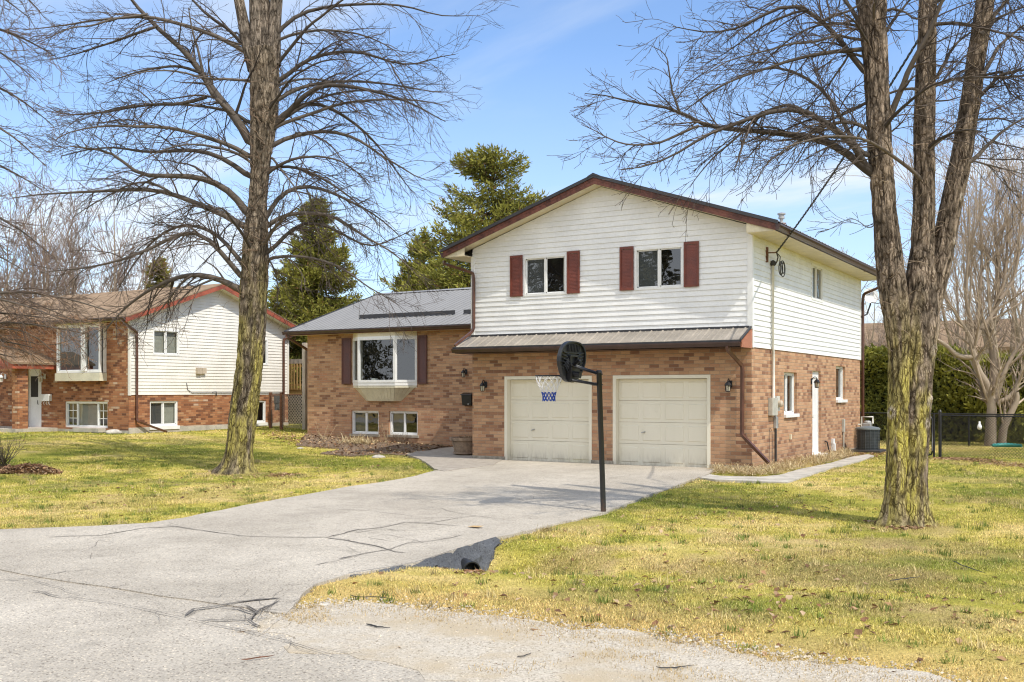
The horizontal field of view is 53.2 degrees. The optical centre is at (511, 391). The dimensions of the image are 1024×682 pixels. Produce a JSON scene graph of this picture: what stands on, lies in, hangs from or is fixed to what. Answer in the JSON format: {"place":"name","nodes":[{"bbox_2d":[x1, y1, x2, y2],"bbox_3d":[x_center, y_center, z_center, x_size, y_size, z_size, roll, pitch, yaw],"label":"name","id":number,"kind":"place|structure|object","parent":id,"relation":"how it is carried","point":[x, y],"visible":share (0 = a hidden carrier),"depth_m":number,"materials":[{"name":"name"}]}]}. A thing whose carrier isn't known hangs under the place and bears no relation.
{"place":"outdoors","nodes":[
{"label":"outdoors","id":0,"kind":"place"},
{"bbox_2d":[0,570,462,681],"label":"road","id":1,"kind":"structure","parent":0,"point":[45,637],"depth_m":8.02,"materials":[{"name":"grey asphalt"}]},
{"bbox_2d":[241,655,272,659],"bbox_3d":[-1.875,1.966,7.569,0.253,0.011,0.029,0,0,-31],"label":"stick","id":2,"kind":"object","parent":1,"relation":"on","point":[256,657],"visible":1,"depth_m":7.55,"materials":[{"name":"wood"}]},
{"bbox_2d":[0,460,715,655],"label":"driveway","id":3,"kind":"structure","parent":0,"point":[280,556],"depth_m":14.21,"materials":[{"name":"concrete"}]},
{"bbox_2d":[372,454,385,457],"bbox_3d":[-3.782,1.837,28.977,0.382,0.124,0.410,0,0,31],"label":"stone","id":4,"kind":"object","parent":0,"point":[378,456],"visible":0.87,"depth_m":28.85,"materials":[{"name":"white stone"}]},
{"bbox_2d":[350,537,505,577],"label":"driveway bank","id":5,"kind":"structure","parent":0,"point":[481,553],"depth_m":12.86,"materials":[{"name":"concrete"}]},
{"bbox_2d":[461,558,480,569],"bbox_3d":[-0.664,2.210,13.013,0.240,0.240,0.900,0,0,-22],"label":"culvert pipe","id":6,"kind":"object","parent":5,"relation":"in","point":[465,562],"visible":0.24,"depth_m":12.66,"materials":[{"name":"black plastic"}]},
{"bbox_2d":[407,447,502,470],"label":"entry path","id":7,"kind":"structure","parent":0,"point":[444,459],"depth_m":27.22,"materials":[{"name":"grey concrete"}]},
{"bbox_2d":[450,436,472,454],"bbox_3d":[-1.301,1.553,29.828,1.040,0.544,1.040,0,0,31],"label":"planter","id":8,"kind":"object","parent":7,"relation":"on","point":[462,445],"visible":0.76,"depth_m":29.45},
{"bbox_2d":[0,423,1023,681],"bbox_3d":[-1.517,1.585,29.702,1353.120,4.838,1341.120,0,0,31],"label":"lawn","id":9,"kind":"structure","parent":0,"point":[888,653],"depth_m":13.37,"materials":[{"name":"green plant"}]},
{"bbox_2d":[0,433,29,466],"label":"bare shrub","id":10,"kind":"object","parent":9,"relation":"on","point":[3,460],"visible":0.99,"depth_m":25.25,"materials":[{"name":"brown plant"}]},
{"bbox_2d":[0,164,51,299],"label":"bare tree","id":11,"kind":"object","parent":9,"relation":"on","point":[14,283],"visible":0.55,"depth_m":57.62,"materials":[{"name":"brown plant"}]},
{"bbox_2d":[0,462,62,474],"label":"leaf pile","id":12,"kind":"object","parent":9,"relation":"on","point":[30,468],"visible":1,"depth_m":24.26,"materials":[{"name":"brown plant"}]},
{"bbox_2d":[0,182,82,299],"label":"bare tree","id":13,"kind":"object","parent":9,"relation":"on","point":[66,222],"visible":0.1,"depth_m":76.79,"materials":[{"name":"brown plant"}]},
{"bbox_2d":[0,179,101,297],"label":"bare tree","id":14,"kind":"object","parent":9,"relation":"on","point":[37,257],"visible":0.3,"depth_m":59.34,"materials":[{"name":"brown plant"}]},
{"bbox_2d":[0,158,107,297],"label":"bare tree","id":15,"kind":"object","parent":9,"relation":"on","point":[35,179],"visible":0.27,"depth_m":63.89,"materials":[{"name":"brown plant"}]},
{"bbox_2d":[0,294,123,380],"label":"weeping tree","id":16,"kind":"object","parent":9,"relation":"on","point":[46,344],"visible":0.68,"depth_m":30.06,"materials":[{"name":"brown plant"}]},
{"bbox_2d":[5,169,179,294],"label":"bare tree","id":17,"kind":"object","parent":9,"relation":"on","point":[112,285],"visible":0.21,"depth_m":59.28,"materials":[{"name":"brown plant"}]},
{"bbox_2d":[30,180,158,295],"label":"bare tree","id":18,"kind":"object","parent":9,"relation":"on","point":[70,242],"visible":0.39,"depth_m":56.08,"materials":[{"name":"brown plant"}]},
{"bbox_2d":[0,0,188,380],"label":"bare tree","id":19,"kind":"object","parent":9,"relation":"on","point":[20,302],"visible":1,"depth_m":21.30,"materials":[{"name":"brown plant"}]},
{"bbox_2d":[105,429,121,433],"bbox_3d":[-13.932,1.403,35.795,0.553,0.201,0.528,0,0,-28],"label":"stone","id":20,"kind":"object","parent":9,"relation":"on","point":[114,431],"visible":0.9,"depth_m":35.61,"materials":[{"name":"white stone"}]},
{"bbox_2d":[60,210,203,292],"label":"bare tree","id":21,"kind":"object","parent":9,"relation":"on","point":[169,267],"visible":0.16,"depth_m":65.33,"materials":[{"name":"brown plant"}]},
{"bbox_2d":[0,283,296,433],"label":"neighbour house","id":22,"kind":"structure","parent":9,"relation":"on","point":[115,386],"depth_m":37.95,"materials":[{"name":"orange brick"}]},
{"bbox_2d":[0,373,5,381],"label":"wall lamp","id":23,"kind":"object","parent":22,"relation":"attached to","point":[2,377],"visible":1,"depth_m":39.59,"materials":[{"name":"white paint"}]},
{"bbox_2d":[30,373,38,426],"bbox_3d":[-18.172,0.320,38.906,0.590,2.060,0.101,0,0,31],"label":"door","id":24,"kind":"structure","parent":22,"relation":"in","point":[34,385],"depth_m":38.92,"materials":[{"name":"white paint"}]},
{"bbox_2d":[37,373,45,381],"bbox_3d":[-17.645,-0.539,38.356,0.212,0.375,0.272,0,0,31],"label":"wall lamp","id":25,"kind":"object","parent":22,"relation":"attached to","point":[40,376],"visible":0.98,"depth_m":38.28,"materials":[{"name":"white metal"}]},
{"bbox_2d":[39,394,51,404],"bbox_3d":[-17.503,0.294,38.349,0.590,0.408,0.136,0,0,31],"label":"mailbox","id":26,"kind":"object","parent":22,"relation":"attached to","point":[45,397],"visible":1,"depth_m":38.27,"materials":[{"name":"white paint"}]},
{"bbox_2d":[57,324,105,372],"bbox_3d":[-15.668,-1.460,37.152,2.470,2.080,0.300,0,0,31],"label":"window","id":27,"kind":"structure","parent":22,"relation":"in","point":[99,366],"depth_m":37.06,"materials":[{"name":"white paint"}]},
{"bbox_2d":[66,401,107,427],"bbox_3d":[-15.279,0.930,37.642,3.370,1.300,0.858,0,0,31],"label":"window","id":28,"kind":"structure","parent":22,"relation":"in","point":[82,414],"depth_m":37.58,"materials":[{"name":"white paint"}]},
{"bbox_2d":[150,401,176,425],"bbox_3d":[-12.894,0.890,37.435,0.408,1.260,2.210,0,0,31],"label":"window","id":29,"kind":"structure","parent":22,"relation":"in","point":[162,413],"depth_m":37.35,"materials":[{"name":"white paint"}]},
{"bbox_2d":[153,329,178,355],"bbox_3d":[-12.804,-1.700,37.468,0.408,1.280,2.140,0,0,31],"label":"window","id":30,"kind":"structure","parent":22,"relation":"in","point":[159,343],"depth_m":37.41,"materials":[{"name":"white paint"}]},
{"bbox_2d":[196,368,206,373],"bbox_3d":[-11.760,-0.795,38.707,0.104,0.230,0.440,0,0,31],"label":"meter box","id":31,"kind":"object","parent":22,"relation":"attached to","point":[201,370],"visible":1,"depth_m":38.65,"materials":[{"name":"beige plastic"}]},
{"bbox_2d":[186,383,279,395],"bbox_3d":[-10.792,-0.078,40.342,0.070,0.508,5.160,0,0,31],"label":"wall cable","id":32,"kind":"object","parent":22,"relation":"attached to","point":[226,392],"depth_m":39.41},
{"bbox_2d":[257,400,264,422],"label":"window","id":33,"kind":"structure","parent":22,"relation":"in","point":[261,410],"depth_m":41.74,"materials":[{"name":"white paint"}]},
{"bbox_2d":[263,339,267,364],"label":"window","id":34,"kind":"structure","parent":22,"relation":"in","point":[265,361],"depth_m":41.73,"materials":[{"name":"white paint"}]},
{"bbox_2d":[274,395,279,409],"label":"wall box","id":35,"kind":"object","parent":22,"relation":"attached to","point":[276,399],"visible":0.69,"depth_m":41.41,"materials":[{"name":"metal"}]},
{"bbox_2d":[143,256,173,288],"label":"spruce tree","id":36,"kind":"object","parent":9,"relation":"on","point":[158,278],"visible":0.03,"depth_m":67.72,"materials":[{"name":"green plant"}]},
{"bbox_2d":[0,0,516,474],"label":"bare tree","id":37,"kind":"object","parent":9,"relation":"on","point":[259,38],"visible":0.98,"depth_m":24.29,"materials":[{"name":"brown plant"}]},
{"bbox_2d":[269,392,301,429],"bbox_3d":[-8.703,0.845,39.285,0.132,1.650,3.113,0,0,-35],"label":"fence","id":38,"kind":"object","parent":9,"relation":"on","point":[281,394],"visible":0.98,"depth_m":39.56,"materials":[{"name":"wood"}]},
{"bbox_2d":[288,359,301,423],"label":"wooden deck","id":39,"kind":"structure","parent":9,"relation":"on","point":[294,390],"depth_m":44.13,"materials":[{"name":"brown wood"}]},
{"bbox_2d":[267,193,363,387],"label":"spruce tree","id":40,"kind":"object","parent":9,"relation":"on","point":[315,306],"visible":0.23,"depth_m":51.97,"materials":[{"name":"green plant"}]},
{"bbox_2d":[317,602,332,604],"bbox_3d":[-1.740,1.994,9.537,0.201,0.061,0.200,0,0,31],"label":"stone","id":41,"kind":"object","parent":9,"relation":"on","point":[325,603],"visible":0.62,"depth_m":9.52,"materials":[{"name":"white stone"}]},
{"bbox_2d":[295,433,452,456],"bbox_3d":[-4.431,1.762,32.876,10.435,0.433,6.162,0,0,31],"label":"flower bed","id":42,"kind":"object","parent":9,"relation":"on","point":[366,446],"visible":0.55,"depth_m":32.82,"materials":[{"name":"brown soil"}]},
{"bbox_2d":[313,422,336,439],"bbox_3d":[-6.372,1.347,34.631,0.816,0.767,0.786,0,0,2],"label":"dried plant","id":43,"kind":"object","parent":42,"relation":"on","point":[325,431],"visible":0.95,"depth_m":34.73,"materials":[{"name":"beige plant"}]},
{"bbox_2d":[336,433,382,444],"bbox_3d":[-5.114,1.660,33.845,2.118,0.759,1.713,0,0,31],"label":"straw clump","id":44,"kind":"object","parent":42,"relation":"on","point":[360,441],"visible":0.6,"depth_m":33.79,"materials":[{"name":"beige plant"}]},
{"bbox_2d":[381,423,390,440],"bbox_3d":[-4.441,1.442,35.528,0.556,0.705,0.586,0,0,-26],"label":"dried plant","id":45,"kind":"object","parent":42,"relation":"on","point":[385,438],"visible":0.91,"depth_m":35.52,"materials":[{"name":"beige plant"}]},
{"bbox_2d":[387,433,409,442],"bbox_3d":[-3.735,1.603,34.636,0.840,0.466,0.729,0,0,-35],"label":"bare shrub","id":46,"kind":"object","parent":42,"relation":"on","point":[398,440],"visible":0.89,"depth_m":34.65,"materials":[{"name":"brown plant"}]},
{"bbox_2d":[392,230,444,291],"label":"spruce tree","id":47,"kind":"object","parent":9,"relation":"on","point":[404,273],"visible":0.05,"depth_m":54.42,"materials":[{"name":"green plant"}]},
{"bbox_2d":[373,143,548,294],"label":"spruce tree","id":48,"kind":"object","parent":9,"relation":"on","point":[481,167],"visible":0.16,"depth_m":52.49,"materials":[{"name":"green plant"}]},
{"bbox_2d":[39,430,1023,671],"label":"fallen leaves","id":49,"kind":"object","parent":9,"relation":"on","point":[789,597],"visible":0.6,"depth_m":11.09,"materials":[{"name":"brown plant"}]},
{"bbox_2d":[535,341,605,511],"bbox_3d":[0.949,0.724,17.096,1.054,3.139,0.929,0,0,-11],"label":"basketball hoop","id":50,"kind":"object","parent":9,"relation":"on","point":[571,359],"visible":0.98,"depth_m":16.83,"materials":[{"name":"black metal"}]},
{"bbox_2d":[282,173,877,469],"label":"split level house","id":51,"kind":"structure","parent":9,"relation":"on","point":[663,322],"depth_m":26.89,"materials":[{"name":"beige brick"}]},
{"bbox_2d":[302,343,306,429],"bbox_3d":[-8.098,-0.052,40.000,0.170,3.720,0.170,0,0,31],"label":"gate post","id":52,"kind":"object","parent":51,"relation":"attached to","point":[304,389],"visible":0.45,"depth_m":39.93,"materials":[{"name":"brown wood"}]},
{"bbox_2d":[352,410,377,433],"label":"window","id":53,"kind":"structure","parent":51,"relation":"in","point":[366,422],"depth_m":36.65,"materials":[{"name":"white paint"}]},
{"bbox_2d":[353,331,416,400],"bbox_3d":[-4.177,-0.872,36.368,3.640,2.405,2.032,0,0,31],"label":"bay window","id":54,"kind":"structure","parent":51,"relation":"in","point":[377,368],"depth_m":36.48,"materials":[{"name":"white paint"}]},
{"bbox_2d":[390,411,417,434],"bbox_3d":[-3.523,1.185,35.853,2.170,1.170,0.858,0,0,31],"label":"window","id":55,"kind":"structure","parent":51,"relation":"in","point":[404,422],"depth_m":35.74,"materials":[{"name":"white paint"}]},
{"bbox_2d":[461,368,466,376],"bbox_3d":[-1.595,-0.638,33.986,0.184,0.326,0.236,0,0,31],"label":"wall lamp","id":56,"kind":"object","parent":51,"relation":"attached to","point":[463,371],"visible":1,"depth_m":33.92,"materials":[{"name":"black metal"}]},
{"bbox_2d":[460,393,472,405],"bbox_3d":[-1.482,0.252,33.941,0.440,0.433,0.196,0,0,31],"label":"mailbox","id":57,"kind":"object","parent":51,"relation":"attached to","point":[467,399],"visible":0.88,"depth_m":33.88,"materials":[{"name":"black metal"}]},
{"bbox_2d":[480,380,486,391],"bbox_3d":[-0.786,-0.168,27.951,0.184,0.326,0.236,0,0,31],"label":"wall lamp","id":58,"kind":"object","parent":51,"relation":"attached to","point":[483,386],"visible":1,"depth_m":27.88,"materials":[{"name":"black metal"}]},
{"bbox_2d":[523,254,566,296],"bbox_3d":[1.089,-2.980,27.430,2.250,1.400,0.858,0,0,31],"label":"window","id":59,"kind":"structure","parent":51,"relation":"in","point":[543,275],"depth_m":27.35,"materials":[{"name":"white paint"}]},
{"bbox_2d":[511,379,588,462],"bbox_3d":[1.013,0.773,27.198,2.462,2.186,0.104,0,0,31],"label":"garage door","id":60,"kind":"structure","parent":51,"relation":"in","point":[568,416],"depth_m":27.20,"materials":[{"name":"beige paint"}]},
{"bbox_2d":[634,244,683,289],"bbox_3d":[3.864,-2.980,25.757,2.250,1.400,0.858,0,0,31],"label":"window","id":61,"kind":"structure","parent":51,"relation":"in","point":[659,267],"depth_m":25.68,"materials":[{"name":"white paint"}]},
{"bbox_2d":[619,379,706,467],"bbox_3d":[3.771,0.773,25.535,2.422,2.186,0.104,0,0,31],"label":"garage door","id":62,"kind":"structure","parent":51,"relation":"in","point":[682,403],"depth_m":25.53,"materials":[{"name":"beige paint"}]},
{"bbox_2d":[724,378,731,391],"bbox_3d":[5.156,-0.158,24.367,0.184,0.326,0.236,0,0,31],"label":"wall lamp","id":63,"kind":"object","parent":51,"relation":"attached to","point":[728,385],"visible":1,"depth_m":24.30,"materials":[{"name":"black metal"}]},
{"bbox_2d":[769,260,776,464],"bbox_3d":[6.529,-0.725,25.480,0.140,5.090,0.531,0,0,31],"label":"service mast","id":64,"kind":"object","parent":51,"relation":"attached to","point":[772,263],"visible":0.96,"depth_m":25.41,"materials":[{"name":"grey metal"}]},
{"bbox_2d":[768,396,783,427],"bbox_3d":[6.600,0.515,25.536,0.196,0.810,0.710,0,0,31],"label":"electric meter","id":65,"kind":"object","parent":51,"relation":"attached to","point":[776,403],"visible":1,"depth_m":25.42,"materials":[{"name":"grey metal"}]},
{"bbox_2d":[784,372,793,413],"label":"window","id":66,"kind":"structure","parent":51,"relation":"in","point":[788,377],"depth_m":27.50,"materials":[{"name":"white paint"}]},
{"bbox_2d":[812,378,816,452],"bbox_3d":[8.642,0.676,29.273,0.100,2.125,0.816,0,0,31],"label":"door","id":67,"kind":"structure","parent":51,"relation":"in","point":[814,390],"depth_m":29.37,"materials":[{"name":"white paint"}]},
{"bbox_2d":[811,377,819,387],"bbox_3d":[8.510,-0.268,28.652,0.248,0.325,0.159,0,0,31],"label":"wall lamp","id":68,"kind":"object","parent":51,"relation":"attached to","point":[816,382],"visible":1,"depth_m":28.60,"materials":[{"name":"black metal"}]},
{"bbox_2d":[811,263,822,302],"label":"window","id":69,"kind":"structure","parent":51,"relation":"in","point":[817,271],"depth_m":29.29,"materials":[{"name":"white paint"}]},
{"bbox_2d":[831,439,835,450],"bbox_3d":[9.655,1.590,30.700,0.097,0.360,0.210,0,0,31],"label":"dryer vent","id":70,"kind":"object","parent":51,"relation":"attached to","point":[833,444],"visible":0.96,"depth_m":30.63,"materials":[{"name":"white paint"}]},
{"bbox_2d":[836,366,842,399],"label":"window","id":71,"kind":"structure","parent":51,"relation":"in","point":[839,370],"depth_m":32.21,"materials":[{"name":"white paint"}]},
{"bbox_2d":[842,419,847,451],"bbox_3d":[10.461,1.397,31.909,0.448,1.094,0.165,0,0,-19],"label":"disconnect box","id":72,"kind":"object","parent":51,"relation":"attached to","point":[843,425],"visible":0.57,"depth_m":31.84,"materials":[{"name":"grey metal"}]},
{"bbox_2d":[766,5,937,276],"bbox_3d":[7.145,-5.395,20.575,0.773,5.066,10.339,0,0,-7],"label":"service cable","id":73,"kind":"object","parent":51,"relation":"attached to","point":[834,171],"visible":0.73,"depth_m":23.17,"materials":[{"name":"metal"}]},
{"bbox_2d":[858,416,873,425],"bbox_3d":[11.424,1.177,33.043,0.512,0.787,0.305,0,0,31],"label":"gas meter","id":74,"kind":"object","parent":51,"relation":"attached to","point":[867,423],"visible":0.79,"depth_m":32.94,"materials":[{"name":"metal"}]},
{"bbox_2d":[861,288,879,316],"bbox_3d":[12.124,-3.026,34.615,0.741,1.146,1.813,0,0,31],"label":"satellite dish","id":75,"kind":"object","parent":51,"relation":"attached to","point":[870,298],"visible":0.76,"depth_m":35.37,"materials":[{"name":"metal"}]},
{"bbox_2d":[705,447,857,475],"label":"dead perennials","id":76,"kind":"object","parent":9,"relation":"on","point":[791,463],"visible":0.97,"depth_m":24.52,"materials":[{"name":"beige plant"}]},
{"bbox_2d":[546,0,1023,527],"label":"bare tree","id":77,"kind":"object","parent":9,"relation":"on","point":[912,298],"visible":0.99,"depth_m":15.08,"materials":[{"name":"brown plant"}]},
{"bbox_2d":[851,426,885,452],"bbox_3d":[11.015,1.480,31.660,0.920,0.820,0.920,0,0,31],"label":"air conditioner","id":78,"kind":"object","parent":9,"relation":"on","point":[868,439],"visible":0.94,"depth_m":31.37,"materials":[{"name":"metal"}]},
{"bbox_2d":[864,298,886,356],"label":"bare tree","id":79,"kind":"object","parent":9,"relation":"on","point":[874,327],"visible":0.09,"depth_m":61.27,"materials":[{"name":"brown plant"}]},
{"bbox_2d":[840,247,973,346],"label":"bare tree","id":80,"kind":"object","parent":9,"relation":"on","point":[880,335],"visible":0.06,"depth_m":49.75,"materials":[{"name":"brown plant"}]},
{"bbox_2d":[860,342,1023,443],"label":"cedar hedge","id":81,"kind":"object","parent":9,"relation":"on","point":[949,395],"visible":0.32,"depth_m":38.38,"materials":[{"name":"green plant"}]},
{"bbox_2d":[860,412,1023,445],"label":"chain link fence","id":82,"kind":"object","parent":9,"relation":"on","point":[968,427],"visible":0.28,"depth_m":35.35,"materials":[{"name":"black metal"}]},
{"bbox_2d":[864,318,1023,356],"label":"distant bungalow","id":83,"kind":"object","parent":9,"relation":"on","point":[944,338],"visible":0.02,"depth_m":61.24,"materials":[{"name":"beige brick"}]},
{"bbox_2d":[866,126,1023,445],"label":"bare tree","id":84,"kind":"object","parent":9,"relation":"on","point":[990,390],"visible":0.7,"depth_m":35.48,"materials":[{"name":"brown plant"}]},
{"bbox_2d":[892,114,1023,357],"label":"bare tree","id":85,"kind":"object","parent":9,"relation":"on","point":[956,331],"visible":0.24,"depth_m":51.27,"materials":[{"name":"brown plant"}]},
{"bbox_2d":[933,410,1023,458],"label":"chain link fence","id":86,"kind":"object","parent":9,"relation":"on","point":[940,415],"visible":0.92,"depth_m":28.66,"materials":[{"name":"black metal"}]},
{"bbox_2d":[928,416,932,455],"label":"chain link gate","id":87,"kind":"structure","parent":86,"relation":"attached to","point":[932,437],"depth_m":29.11,"materials":[{"name":"black metal"}]},
{"bbox_2d":[935,89,1023,363],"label":"bare tree","id":88,"kind":"object","parent":9,"relation":"on","point":[1005,336],"visible":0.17,"depth_m":54.91,"materials":[{"name":"brown plant"}]},
{"bbox_2d":[948,131,1023,352],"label":"bare tree","id":89,"kind":"object","parent":9,"relation":"on","point":[1019,335],"visible":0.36,"depth_m":49.94,"materials":[{"name":"brown plant"}]},
{"bbox_2d":[991,443,1021,446],"bbox_3d":[16.174,1.743,33.437,0.922,0.145,0.283,0,0,20],"label":"garden tube","id":90,"kind":"object","parent":9,"relation":"on","point":[1006,444],"visible":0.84,"depth_m":33.43,"materials":[{"name":"teal plastic"}]},
{"bbox_2d":[0,0,1023,322],"label":"sky","id":91,"kind":"structure","parent":0,"point":[526,70],"materials":[{"name":"blue"}]},
{"bbox_2d":[258,603,953,681],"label":"gravel shoulder","id":92,"kind":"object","parent":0,"point":[499,647],"visible":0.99,"depth_m":7.76},
{"bbox_2d":[366,623,389,627],"bbox_3d":[-1.134,1.966,8.579,0.255,0.016,0.046,0,0,31],"label":"stick","id":93,"kind":"object","parent":92,"relation":"on","point":[376,626],"visible":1,"depth_m":8.57,"materials":[{"name":"wood"}]},
{"bbox_2d":[213,593,1007,681],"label":"loose gravel","id":94,"kind":"structure","parent":92,"relation":"on","point":[654,628],"depth_m":8.18,"materials":[{"name":"grey pale gravel"}]},
{"bbox_2d":[656,665,690,668],"bbox_3d":[1.173,1.966,7.310,0.283,0.010,0.055,0,0,-10],"label":"stick","id":95,"kind":"object","parent":92,"relation":"on","point":[673,667],"visible":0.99,"depth_m":7.29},
{"bbox_2d":[699,454,873,483],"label":"side walk","id":96,"kind":"structure","parent":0,"point":[792,476],"depth_m":22.40,"materials":[{"name":"concrete"}]}
]}

